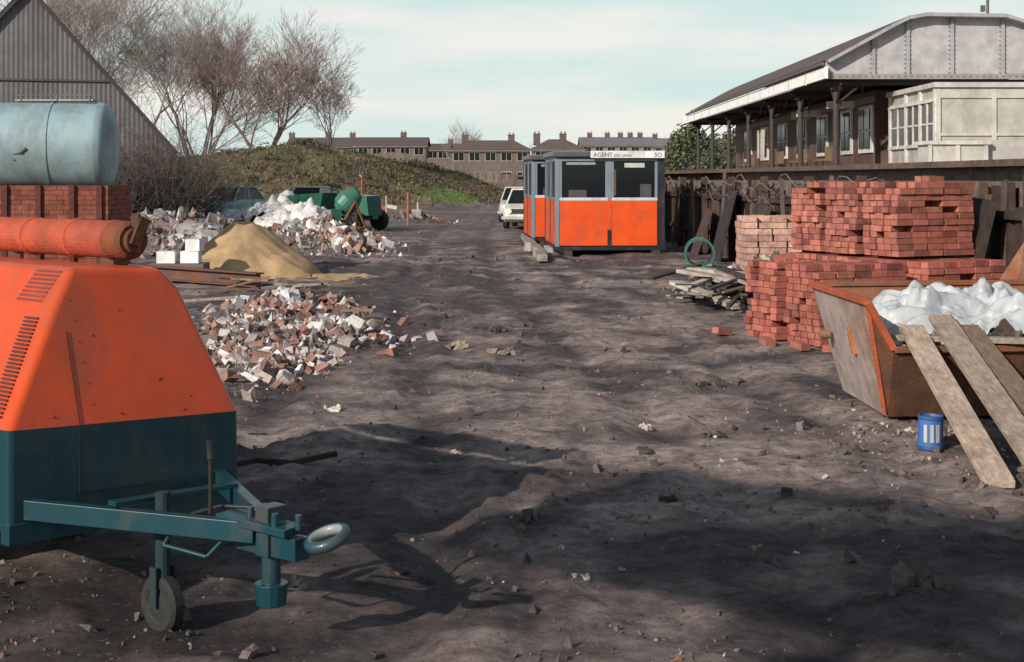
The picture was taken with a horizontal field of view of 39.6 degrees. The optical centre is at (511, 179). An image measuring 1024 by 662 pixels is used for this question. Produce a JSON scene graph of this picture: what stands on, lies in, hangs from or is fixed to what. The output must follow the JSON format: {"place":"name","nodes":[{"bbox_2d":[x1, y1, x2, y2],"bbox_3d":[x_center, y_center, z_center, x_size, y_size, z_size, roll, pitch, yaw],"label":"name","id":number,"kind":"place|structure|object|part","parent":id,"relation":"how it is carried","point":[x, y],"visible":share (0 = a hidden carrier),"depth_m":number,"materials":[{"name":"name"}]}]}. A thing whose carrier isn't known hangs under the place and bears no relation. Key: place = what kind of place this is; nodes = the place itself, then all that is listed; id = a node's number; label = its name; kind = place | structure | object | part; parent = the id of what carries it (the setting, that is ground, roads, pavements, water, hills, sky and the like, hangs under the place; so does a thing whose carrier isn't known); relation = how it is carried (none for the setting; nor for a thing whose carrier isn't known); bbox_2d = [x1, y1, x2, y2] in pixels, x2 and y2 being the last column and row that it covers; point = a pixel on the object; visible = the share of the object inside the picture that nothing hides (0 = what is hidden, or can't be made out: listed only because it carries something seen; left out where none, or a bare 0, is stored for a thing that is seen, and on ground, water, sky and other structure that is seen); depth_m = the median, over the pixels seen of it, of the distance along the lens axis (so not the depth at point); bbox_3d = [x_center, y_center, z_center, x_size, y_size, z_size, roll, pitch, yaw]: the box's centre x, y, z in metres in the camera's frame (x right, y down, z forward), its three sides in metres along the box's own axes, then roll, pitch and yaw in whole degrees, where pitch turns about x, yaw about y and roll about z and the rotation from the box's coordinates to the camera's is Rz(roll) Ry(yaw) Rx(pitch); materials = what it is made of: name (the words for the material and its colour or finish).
{"place":"outdoors","nodes":[
{"label":"outdoors","id":0,"kind":"place"},
{"bbox_2d":[0,143,1023,661],"bbox_3d":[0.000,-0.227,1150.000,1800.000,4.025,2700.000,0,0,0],"label":"ground","id":1,"kind":"structure","parent":0,"point":[382,609],"depth_m":7.49,"materials":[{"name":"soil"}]},
{"bbox_2d":[0,95,130,263],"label":"storage tank","id":2,"kind":"object","parent":1,"relation":"on","point":[59,160],"visible":0.62,"depth_m":23.30,"materials":[{"name":"metal"}]},
{"bbox_2d":[0,0,168,96],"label":"bare tree","id":3,"kind":"object","parent":1,"relation":"on","point":[117,69],"visible":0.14,"depth_m":106.11,"materials":[{"name":"brown plant"}]},
{"bbox_2d":[0,0,177,178],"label":"corrugated barn","id":4,"kind":"structure","parent":1,"relation":"on","point":[44,50],"depth_m":45.99,"materials":[{"name":"grey metal"}]},
{"bbox_2d":[0,0,181,97],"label":"bare tree","id":5,"kind":"object","parent":1,"relation":"on","point":[92,43],"visible":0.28,"depth_m":99.77,"materials":[{"name":"brown plant"}]},
{"bbox_2d":[112,121,189,214],"bbox_3d":[-12.459,-0.035,43.156,5.659,3.596,6.891,0,0,22],"label":"bramble thicket","id":6,"kind":"object","parent":1,"relation":"on","point":[133,200],"visible":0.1,"depth_m":42.70,"materials":[{"name":"brown plant"}]},
{"bbox_2d":[45,0,272,124],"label":"bare tree","id":7,"kind":"object","parent":1,"relation":"on","point":[103,16],"visible":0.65,"depth_m":96.22,"materials":[{"name":"brown plant"}]},
{"bbox_2d":[0,213,350,632],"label":"towed air compressor","id":8,"kind":"object","parent":1,"relation":"on","point":[117,410],"visible":0.99,"depth_m":5.68,"materials":[{"name":"paint"}]},
{"bbox_2d":[149,238,209,281],"bbox_3d":[-5.550,1.347,23.750,0.900,0.706,0.500,0,0,0],"label":"stack of concrete blocks","id":9,"kind":"object","parent":1,"relation":"on","point":[191,255],"visible":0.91,"depth_m":23.62,"materials":[{"name":"paint"}]},
{"bbox_2d":[97,0,268,155],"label":"bare tree","id":10,"kind":"object","parent":1,"relation":"on","point":[171,32],"visible":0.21,"depth_m":108.01,"materials":[{"name":"brown plant"}]},
{"bbox_2d":[131,206,236,258],"bbox_3d":[-8.547,1.266,36.412,5.612,1.196,12.365,0,0,-19],"label":"rubble heap","id":11,"kind":"object","parent":1,"relation":"on","point":[167,230],"visible":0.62,"depth_m":34.84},
{"bbox_2d":[108,96,269,218],"bbox_3d":[-11.156,-0.500,45.081,7.060,4.526,6.989,0,0,-25],"label":"bramble thicket","id":12,"kind":"object","parent":1,"relation":"on","point":[196,197],"visible":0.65,"depth_m":44.27,"materials":[{"name":"brown plant"}]},
{"bbox_2d":[116,262,263,286],"bbox_3d":[-5.726,1.590,23.468,4.262,0.400,0.592,0,0,33],"label":"steel joist","id":13,"kind":"object","parent":1,"relation":"on","point":[192,275],"visible":0.36,"depth_m":22.85,"materials":[{"name":"brown metal"}]},
{"bbox_2d":[112,7,308,155],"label":"bare tree","id":14,"kind":"object","parent":1,"relation":"on","point":[215,107],"visible":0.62,"depth_m":99.14,"materials":[{"name":"brown plant"}]},
{"bbox_2d":[204,186,266,213],"bbox_3d":[-10.900,0.977,55.000,1.550,1.375,4.080,0,0,20],"label":"parked car","id":15,"kind":"object","parent":1,"relation":"on","point":[250,199],"visible":0.17,"depth_m":54.65,"materials":[{"name":"paint"}]},
{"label":"windows","id":16,"kind":"part","parent":15,"relation":"part of","materials":[{"name":"grey glass"}]},
{"bbox_2d":[221,204,255,221],"bbox_3d":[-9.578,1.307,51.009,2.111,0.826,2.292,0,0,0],"label":"wheelbarrow","id":17,"kind":"object","parent":1,"relation":"on","point":[227,213],"visible":0.37,"depth_m":50.34,"materials":[{"name":"plastic"}]},
{"bbox_2d":[167,6,362,148],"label":"bare tree","id":18,"kind":"object","parent":1,"relation":"on","point":[289,96],"visible":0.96,"depth_m":97.39,"materials":[{"name":"brown plant"}]},
{"bbox_2d":[240,190,294,220],"bbox_3d":[-7.994,0.949,49.520,2.546,1.141,2.494,0,0,0],"label":"white tarpaulin","id":19,"kind":"object","parent":1,"relation":"on","point":[258,209],"visible":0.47,"depth_m":49.33,"materials":[{"name":"plastic"}]},
{"bbox_2d":[183,275,373,311],"bbox_3d":[-3.267,1.555,19.726,2.346,0.199,5.742,0,0,-9],"label":"scrap timber","id":20,"kind":"object","parent":1,"relation":"on","point":[234,289],"visible":0.69,"depth_m":20.94,"materials":[{"name":"brown wood"}]},
{"bbox_2d":[178,221,384,284],"bbox_3d":[-3.899,1.273,25.700,5.198,1.032,5.400,0,0,0],"label":"sand heap","id":21,"kind":"object","parent":1,"relation":"on","point":[250,246],"visible":0.63,"depth_m":24.86,"materials":[{"name":"beige sand"}]},
{"bbox_2d":[283,217,308,227],"bbox_3d":[-5.900,1.392,41.994,1.690,0.656,1.704,0,0,0],"label":"grey tarpaulin","id":22,"kind":"object","parent":1,"relation":"on","point":[291,223],"visible":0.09,"depth_m":41.75,"materials":[{"name":"plastic"}]},
{"bbox_2d":[253,197,341,226],"bbox_3d":[-6.894,1.141,45.489,2.958,1.158,2.971,0,0,0],"label":"white tarpaulin","id":23,"kind":"object","parent":1,"relation":"on","point":[300,210],"visible":0.65,"depth_m":44.47,"materials":[{"name":"plastic"}]},
{"bbox_2d":[292,186,332,194],"bbox_3d":[-8.800,1.012,62.000,1.550,1.375,4.080,0,0,10],"label":"parked car","id":24,"kind":"object","parent":1,"relation":"on","point":[309,190],"visible":0.17,"depth_m":61.62,"materials":[{"name":"paint"}]},
{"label":"windows","id":25,"kind":"part","parent":24,"relation":"part of","materials":[{"name":"black glass"}]},
{"bbox_2d":[192,285,437,401],"bbox_3d":[-2.540,1.582,15.557,3.281,0.515,9.465,0,0,-9],"label":"rubble heap","id":26,"kind":"object","parent":1,"relation":"on","point":[277,337],"visible":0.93,"depth_m":14.30,"materials":[{"name":"brick"}]},
{"bbox_2d":[287,131,356,151],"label":"brick terrace","id":27,"kind":"structure","parent":1,"relation":"on","point":[344,143],"depth_m":237.50,"materials":[{"name":"brown brick"}]},
{"bbox_2d":[288,53,361,145],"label":"bare tree","id":28,"kind":"object","parent":1,"relation":"on","point":[336,103],"visible":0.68,"depth_m":99.65,"materials":[{"name":"brown plant"}]},
{"bbox_2d":[174,138,495,194],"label":"scrub","id":29,"kind":"object","parent":1,"relation":"on","point":[318,178],"visible":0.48,"depth_m":83.67,"materials":[{"name":"plant"}]},
{"bbox_2d":[286,174,388,229],"bbox_3d":[-5.850,0.760,47.587,3.146,1.880,1.650,0,0,30],"label":"site dumper","id":30,"kind":"object","parent":1,"relation":"on","point":[370,208],"visible":0.57,"depth_m":47.13,"materials":[{"name":"paint"}]},
{"bbox_2d":[176,141,503,205],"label":"rough grass","id":31,"kind":"structure","parent":1,"relation":"on","point":[496,195],"depth_m":84.24,"materials":[{"name":"green plant"}]},
{"bbox_2d":[273,186,418,225],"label":"marker posts","id":32,"kind":"object","parent":1,"relation":"on","point":[387,206],"visible":0.23,"depth_m":57.99,"materials":[{"name":"paint"}]},
{"bbox_2d":[326,188,366,228],"bbox_3d":[-5.281,0.983,45.144,1.203,1.434,0.958,0,0,-34],"label":"cement mixer","id":33,"kind":"object","parent":1,"relation":"on","point":[347,202],"visible":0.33,"depth_m":44.89,"materials":[{"name":"paint"}]},
{"bbox_2d":[275,210,419,257],"bbox_3d":[-4.886,1.341,36.449,5.141,1.018,12.078,0,0,0],"label":"rubble heap","id":34,"kind":"object","parent":1,"relation":"on","point":[324,233],"visible":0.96,"depth_m":34.11,"materials":[{"name":"brick"}]},
{"bbox_2d":[264,207,459,235],"bbox_3d":[-4.819,1.474,48.879,6.263,0.792,18.414,0,0,18],"label":"rubble heap","id":35,"kind":"object","parent":1,"relation":"on","point":[417,216],"visible":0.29,"depth_m":54.83,"materials":[{"name":"white brick"}]},
{"bbox_2d":[354,131,430,162],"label":"brick terrace","id":36,"kind":"structure","parent":1,"relation":"on","point":[414,146],"depth_m":220.11,"materials":[{"name":"brown brick"}]},
{"bbox_2d":[358,147,423,154],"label":"window frames","id":37,"kind":"structure","parent":36,"relation":"in","point":[358,147],"depth_m":219.92,"materials":[{"name":"white wood"}]},
{"bbox_2d":[359,148,422,154],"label":"window panes","id":38,"kind":"structure","parent":36,"relation":"in","point":[418,151],"depth_m":219.92,"materials":[{"name":"black glass"}]},
{"bbox_2d":[389,158,493,186],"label":"shrub","id":39,"kind":"object","parent":1,"relation":"on","point":[423,164],"visible":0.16,"depth_m":129.53,"materials":[{"name":"green plant"}]},
{"bbox_2d":[429,137,458,168],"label":"brick terrace","id":40,"kind":"structure","parent":1,"relation":"on","point":[436,151],"depth_m":240.00,"materials":[{"name":"brown brick"}]},
{"bbox_2d":[429,151,446,168],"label":"window frames","id":41,"kind":"structure","parent":40,"relation":"in","point":[429,151],"depth_m":239.95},
{"bbox_2d":[429,152,450,168],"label":"window panes","id":42,"kind":"structure","parent":40,"relation":"in","point":[430,153],"depth_m":239.89,"materials":[{"name":"black glass"}]},
{"bbox_2d":[370,152,522,185],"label":"board fence","id":43,"kind":"object","parent":1,"relation":"on","point":[385,155],"visible":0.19,"depth_m":150.00,"materials":[{"name":"brown wood"}]},
{"bbox_2d":[441,117,482,163],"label":"bare tree","id":44,"kind":"object","parent":1,"relation":"on","point":[469,138],"visible":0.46,"depth_m":205.72,"materials":[{"name":"brown plant"}]},
{"bbox_2d":[451,144,529,182],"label":"walls","id":45,"kind":"structure","parent":1,"relation":"on","point":[514,166],"depth_m":190.00,"materials":[{"name":"brown brick"}]},
{"bbox_2d":[448,140,529,150],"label":"roof","id":46,"kind":"structure","parent":45,"relation":"on","point":[487,145],"depth_m":191.13,"materials":[{"name":"brown tile"}]},
{"bbox_2d":[461,133,514,142],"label":"chimneys","id":47,"kind":"object","parent":46,"relation":"on","point":[510,138],"visible":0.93,"depth_m":193.60,"materials":[{"name":"brown brick"}]},
{"bbox_2d":[453,152,527,180],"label":"window frames","id":48,"kind":"structure","parent":45,"relation":"attached to","point":[489,160],"depth_m":189.94,"materials":[{"name":"white wood"}]},
{"bbox_2d":[454,153,526,179],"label":"window panes","id":49,"kind":"object","parent":48,"relation":"in","point":[487,156],"visible":0.62,"depth_m":189.91,"materials":[{"name":"black glass"}]},
{"bbox_2d":[497,187,522,221],"bbox_3d":[0.350,0.994,57.000,1.550,1.375,4.080,0,0,5],"label":"parked car","id":50,"kind":"object","parent":1,"relation":"on","point":[505,196],"visible":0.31,"depth_m":55.94,"materials":[{"name":"paint"}]},
{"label":"windows","id":51,"kind":"part","parent":50,"relation":"part of","materials":[{"name":"black glass"}]},
{"bbox_2d":[0,253,1022,661],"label":"soil clods","id":52,"kind":"object","parent":1,"relation":"on","point":[608,473],"visible":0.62,"depth_m":7.60,"materials":[{"name":"brown soil"}]},
{"bbox_2d":[501,188,522,228],"bbox_3d":[0.620,1.020,50.000,1.550,1.375,4.080,0,0,7],"label":"parked car","id":53,"kind":"object","parent":1,"relation":"on","point":[513,212],"visible":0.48,"depth_m":48.63,"materials":[{"name":"paint"}]},
{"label":"windows","id":54,"kind":"part","parent":53,"relation":"part of","materials":[{"name":"black glass"}]},
{"bbox_2d":[522,155,544,245],"bbox_3d":[1.631,0.550,38.020,2.550,2.340,3.600,0,0,-3],"label":"site office cabin","id":55,"kind":"object","parent":1,"relation":"on","point":[534,197],"visible":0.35,"depth_m":36.43,"materials":[{"name":"metal"}]},
{"bbox_2d":[522,155,544,197],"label":"window frames and roof","id":56,"kind":"structure","parent":55,"relation":"in","point":[532,157],"depth_m":36.42,"materials":[{"name":"paint"}]},
{"bbox_2d":[521,234,552,260],"bbox_3d":[0.453,1.560,34.198,0.441,0.260,10.607,0,0,-2],"label":"timber baulk","id":57,"kind":"object","parent":1,"relation":"on","point":[536,249],"visible":0.99,"depth_m":30.64,"materials":[{"name":"brown wood"}]},
{"bbox_2d":[531,141,582,154],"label":"walls","id":58,"kind":"structure","parent":1,"relation":"on","point":[532,152],"depth_m":185.00,"materials":[{"name":"brown brick"}]},
{"bbox_2d":[530,139,585,150],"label":"roof","id":59,"kind":"structure","parent":58,"relation":"on","point":[555,145],"depth_m":185.74,"materials":[{"name":"tile"}]},
{"bbox_2d":[533,131,565,144],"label":"chimneys","id":60,"kind":"object","parent":59,"relation":"on","point":[536,139],"visible":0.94,"depth_m":188.60,"materials":[{"name":"brown brick"}]},
{"bbox_2d":[237,309,953,595],"bbox_3d":[0.906,1.690,12.109,10.242,0.201,12.667,0,0,0],"label":"scattered debris","id":61,"kind":"object","parent":1,"relation":"on","point":[915,574],"visible":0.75,"depth_m":7.48,"materials":[{"name":"grey stone"}]},
{"bbox_2d":[543,151,667,256],"bbox_3d":[2.102,0.545,33.212,2.550,2.350,3.600,0,0,-3],"label":"site office cabin","id":62,"kind":"object","parent":1,"relation":"on","point":[604,200],"visible":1,"depth_m":31.68,"materials":[{"name":"metal"}]},
{"bbox_2d":[543,151,667,200],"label":"window frames and roof","id":63,"kind":"structure","parent":62,"relation":"in","point":[609,163],"depth_m":31.64,"materials":[{"name":"paint"}]},
{"bbox_2d":[578,131,654,150],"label":"brick terrace","id":64,"kind":"structure","parent":1,"relation":"on","point":[630,142],"depth_m":261.05,"materials":[{"name":"brown brick"}]},
{"bbox_2d":[584,147,650,150],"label":"window panes","id":65,"kind":"structure","parent":64,"relation":"in","point":[587,148],"depth_m":259.89,"materials":[{"name":"black glass"}]},
{"bbox_2d":[641,110,735,170],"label":"shrub","id":66,"kind":"object","parent":1,"relation":"on","point":[681,145],"visible":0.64,"depth_m":110.72,"materials":[{"name":"green plant"}]},
{"bbox_2d":[652,133,735,169],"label":"brick terrace","id":67,"kind":"structure","parent":1,"relation":"on","point":[659,143],"depth_m":271.14,"materials":[{"name":"brown brick"}]},
{"bbox_2d":[684,237,714,282],"bbox_3d":[2.991,1.310,22.654,0.618,0.780,1.150,0,0,0],"label":"green pipe","id":68,"kind":"object","parent":1,"relation":"on","point":[710,260],"visible":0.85,"depth_m":22.13,"materials":[{"name":"paint"}]},
{"bbox_2d":[647,264,752,309],"bbox_3d":[2.976,1.442,19.578,2.107,0.544,3.930,0,0,0],"label":"scrap timber","id":69,"kind":"object","parent":1,"relation":"on","point":[727,280],"visible":0.72,"depth_m":19.03,"materials":[{"name":"grey wood"}]},
{"bbox_2d":[700,128,735,169],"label":"shrub","id":70,"kind":"object","parent":1,"relation":"on","point":[733,144],"visible":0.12,"depth_m":117.50,"materials":[{"name":"green plant"}]},
{"bbox_2d":[663,251,787,296],"bbox_3d":[3.635,1.449,21.534,3.910,0.713,3.101,0,0,-34],"label":"rubble heap","id":71,"kind":"object","parent":1,"relation":"on","point":[762,257],"visible":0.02,"depth_m":21.60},
{"bbox_2d":[735,215,801,268],"bbox_3d":[4.311,1.156,23.960,0.990,1.088,0.957,0,0,0],"label":"block stack","id":72,"kind":"object","parent":1,"relation":"on","point":[758,235],"visible":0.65,"depth_m":23.49,"materials":[{"name":"beige brick"}]},
{"bbox_2d":[515,158,1023,207],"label":"station platform","id":73,"kind":"structure","parent":1,"relation":"on","point":[995,172],"depth_m":20.53,"materials":[{"name":"grey concrete"}]},
{"bbox_2d":[740,93,853,167],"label":"signs and benches","id":74,"kind":"object","parent":73,"relation":"on","point":[808,114],"visible":0.63,"depth_m":52.50,"materials":[{"name":"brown wood"}]},
{"bbox_2d":[735,90,897,168],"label":"walls","id":75,"kind":"structure","parent":73,"relation":"on","point":[876,103],"depth_m":53.00,"materials":[{"name":"paint"}]},
{"bbox_2d":[744,108,869,158],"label":"window panes","id":76,"kind":"object","parent":75,"relation":"attached to","point":[863,124],"visible":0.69,"depth_m":50.30,"materials":[{"name":"grey glass"}]},
{"bbox_2d":[693,81,1023,169],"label":"canopy frame","id":77,"kind":"object","parent":73,"relation":"on","point":[800,100],"visible":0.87,"depth_m":54.61,"materials":[{"name":"brown wood"}]},
{"bbox_2d":[690,79,1023,122],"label":"boarded soffit","id":78,"kind":"structure","parent":77,"relation":"on","point":[820,86],"depth_m":48.15,"materials":[{"name":"brown wood"}]},
{"bbox_2d":[681,62,827,124],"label":"white fascia","id":79,"kind":"structure","parent":78,"relation":"on","point":[814,76],"depth_m":53.31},
{"bbox_2d":[692,12,994,110],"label":"roof","id":80,"kind":"structure","parent":79,"relation":"on","point":[820,57],"depth_m":54.17,"materials":[{"name":"grey metal"}]},
{"bbox_2d":[825,13,1023,78],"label":"gable end","id":81,"kind":"structure","parent":79,"relation":"attached to","point":[954,46],"depth_m":43.50,"materials":[{"name":"paint"}]},
{"bbox_2d":[886,82,1023,162],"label":"timber office","id":82,"kind":"structure","parent":73,"relation":"on","point":[978,120],"depth_m":40.00,"materials":[{"name":"paint"}]},
{"bbox_2d":[892,102,932,145],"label":"office panes","id":83,"kind":"object","parent":82,"relation":"attached to","point":[909,123],"visible":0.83,"depth_m":42.59,"materials":[{"name":"grey glass"}]},
{"bbox_2d":[711,252,831,352],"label":"loose bricks","id":84,"kind":"object","parent":1,"relation":"on","point":[798,344],"visible":0.61,"depth_m":14.44,"materials":[{"name":"red brick"}]},
{"bbox_2d":[665,172,883,259],"bbox_3d":[4.471,0.779,30.108,0.466,1.865,21.303,0,0,-3],"label":"concrete post fence","id":85,"kind":"object","parent":1,"relation":"on","point":[781,192],"visible":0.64,"depth_m":30.06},
{"bbox_2d":[690,189,997,262],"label":"leaning boards","id":86,"kind":"object","parent":1,"relation":"on","point":[984,210],"visible":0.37,"depth_m":26.45,"materials":[{"name":"brown wood"}]},
{"bbox_2d":[665,175,1023,266],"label":"timber fence","id":87,"kind":"object","parent":1,"relation":"on","point":[1006,240],"visible":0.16,"depth_m":28.80,"materials":[{"name":"brown wood"}]},
{"bbox_2d":[713,399,1023,490],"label":"stone scatter","id":88,"kind":"object","parent":1,"relation":"on","point":[844,451],"visible":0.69,"depth_m":9.20,"materials":[{"name":"grey stone"}]},
{"bbox_2d":[744,251,1006,346],"bbox_3d":[3.724,1.276,15.880,2.751,0.804,2.395,0,0,-27],"label":"brick stack","id":89,"kind":"object","parent":1,"relation":"on","point":[782,302],"visible":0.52,"depth_m":14.90,"materials":[{"name":"red brick"}]},
{"bbox_2d":[790,176,974,256],"bbox_3d":[4.223,0.402,16.398,1.206,0.872,1.916,0,0,-26],"label":"brick stack","id":90,"kind":"object","parent":89,"relation":"on","point":[926,215],"visible":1,"depth_m":15.73,"materials":[{"name":"red brick"}]},
{"bbox_2d":[809,277,1023,416],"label":"rubbish skip","id":91,"kind":"object","parent":1,"relation":"on","point":[877,368],"visible":0.84,"depth_m":10.25,"materials":[{"name":"metal"}]},
{"bbox_2d":[917,413,943,451],"bbox_3d":[2.634,1.592,8.950,0.167,0.220,0.162,0,0,0],"label":"paint tin","id":92,"kind":"object","parent":1,"relation":"on","point":[930,431],"visible":0.99,"depth_m":8.88,"materials":[{"name":"blue metal"}]},
{"bbox_2d":[890,314,1023,487],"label":"scaffold boards","id":93,"kind":"object","parent":1,"relation":"on","point":[994,378],"visible":0.86,"depth_m":8.94,"materials":[{"name":"beige wood"}]},
{"bbox_2d":[0,0,1023,155],"label":"sky","id":94,"kind":"structure","parent":0,"point":[521,68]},
{"bbox_2d":[980,0,988,12],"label":"roof vent and pole","id":95,"kind":"object","parent":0,"point":[982,8],"visible":0.39,"depth_m":44.95,"materials":[{"name":"grey metal"}]},
{"bbox_2d":[1000,242,1023,278],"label":"scrap steel sheet","id":96,"kind":"object","parent":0,"point":[1014,269],"visible":0.29,"depth_m":12.42,"materials":[{"name":"orange metal"}]}
]}

